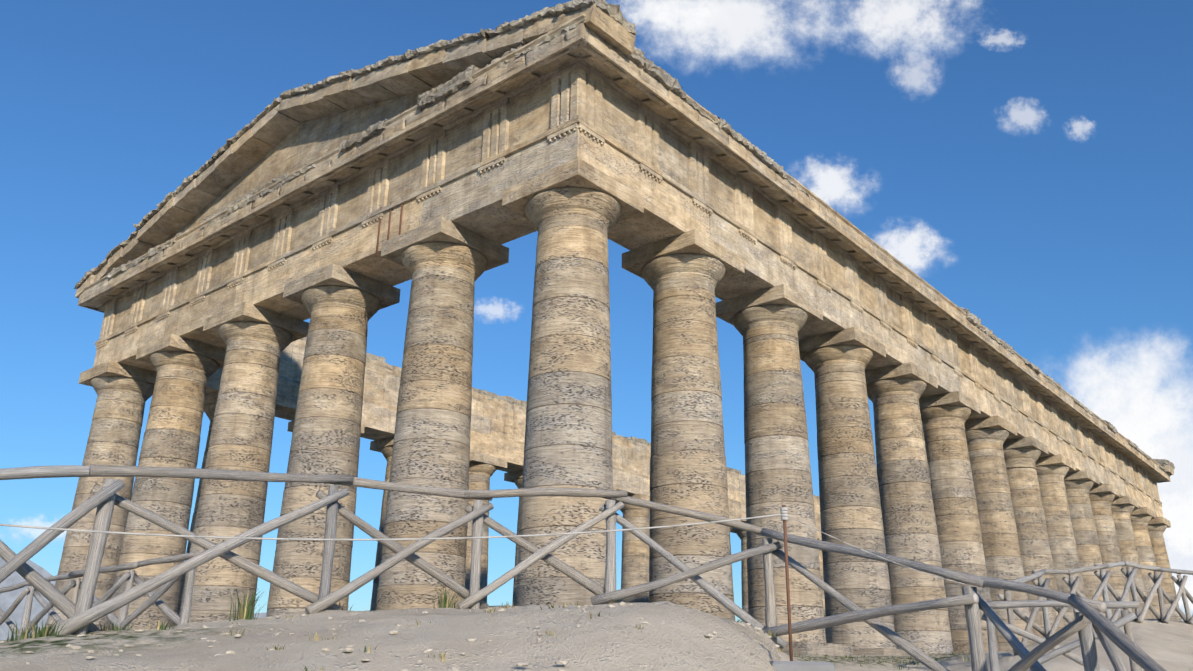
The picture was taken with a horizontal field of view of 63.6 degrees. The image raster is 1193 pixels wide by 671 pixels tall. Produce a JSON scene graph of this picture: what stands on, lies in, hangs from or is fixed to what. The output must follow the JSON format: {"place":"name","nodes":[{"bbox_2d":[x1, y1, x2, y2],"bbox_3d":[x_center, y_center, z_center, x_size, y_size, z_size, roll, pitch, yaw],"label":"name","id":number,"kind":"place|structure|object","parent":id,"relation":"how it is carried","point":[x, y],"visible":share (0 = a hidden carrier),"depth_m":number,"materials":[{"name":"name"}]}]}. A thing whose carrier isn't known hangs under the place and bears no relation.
{"place":"outdoors","nodes":[
{"label":"outdoors","id":0,"kind":"place"},
{"bbox_2d":[0,557,266,640],"bbox_3d":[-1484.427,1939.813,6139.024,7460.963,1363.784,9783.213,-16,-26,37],"label":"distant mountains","id":1,"kind":"structure","parent":0,"point":[7,599],"depth_m":7536.55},
{"bbox_2d":[0,601,1192,670],"bbox_3d":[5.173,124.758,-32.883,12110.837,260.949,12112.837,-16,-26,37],"label":"ground","id":2,"kind":"structure","parent":0,"point":[614,641],"depth_m":6.07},
{"bbox_2d":[0,601,778,670],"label":"loose stones","id":3,"kind":"object","parent":2,"relation":"on","point":[455,668],"visible":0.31,"depth_m":6.23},
{"bbox_2d":[4,586,969,670],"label":"grass tufts","id":4,"kind":"object","parent":2,"relation":"on","point":[242,613],"visible":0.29,"depth_m":8.47,"materials":[{"name":"green plant"}]},
{"bbox_2d":[0,464,1192,670],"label":"fence poles","id":5,"kind":"object","parent":2,"relation":"on","point":[81,613],"visible":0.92,"depth_m":9.83,"materials":[{"name":"grey wood"}]},
{"bbox_2d":[0,507,969,585],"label":"rope line","id":6,"kind":"object","parent":5,"relation":"attached to","point":[784,513],"visible":1,"depth_m":5.98,"materials":[{"name":"white fabric"}]},
{"bbox_2d":[46,157,1181,653],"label":"columns","id":7,"kind":"structure","parent":2,"relation":"on","point":[944,483],"depth_m":26.16,"materials":[{"name":"beige stone"}]},
{"bbox_2d":[78,13,1170,538],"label":"entablature","id":8,"kind":"structure","parent":7,"relation":"on","point":[466,165],"depth_m":27.55,"materials":[{"name":"beige stone"}]},
{"bbox_2d":[376,198,402,256],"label":"temple iron bars","id":9,"kind":"object","parent":8,"relation":"attached to","point":[388,226],"visible":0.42,"depth_m":24.73,"materials":[{"name":"metal"}]},
{"bbox_2d":[74,0,1174,498],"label":"temple cornice top and pediments","id":10,"kind":"structure","parent":8,"relation":"on","point":[284,134],"depth_m":27.57,"materials":[{"name":"stone"}]},
{"bbox_2d":[769,661,834,670],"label":"concrete block","id":11,"kind":"structure","parent":2,"relation":"on","point":[799,666],"depth_m":5.99,"materials":[{"name":"grey concrete"}]},
{"bbox_2d":[782,505,792,660],"bbox_3d":[1.254,1.638,6.311,0.032,1.050,0.022,-16,-26,37],"label":"rebar stake","id":12,"kind":"object","parent":11,"relation":"in","point":[788,592],"visible":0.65,"depth_m":6.29,"materials":[{"name":"metal"}]},
{"bbox_2d":[777,641,943,655],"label":"stone slab","id":13,"kind":"structure","parent":2,"relation":"on","point":[810,648],"depth_m":24.06,"materials":[{"name":"beige stone"}]},
{"bbox_2d":[0,0,1192,621],"label":"sky","id":14,"kind":"structure","parent":0,"point":[1069,246],"materials":[{"name":"blue"}]},
{"bbox_2d":[19,0,1192,616],"bbox_3d":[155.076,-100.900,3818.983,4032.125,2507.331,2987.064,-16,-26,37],"label":"cloud","id":15,"kind":"structure","parent":0,"point":[1135,402],"depth_m":3696.93,"materials":[{"name":"white"}]}
]}

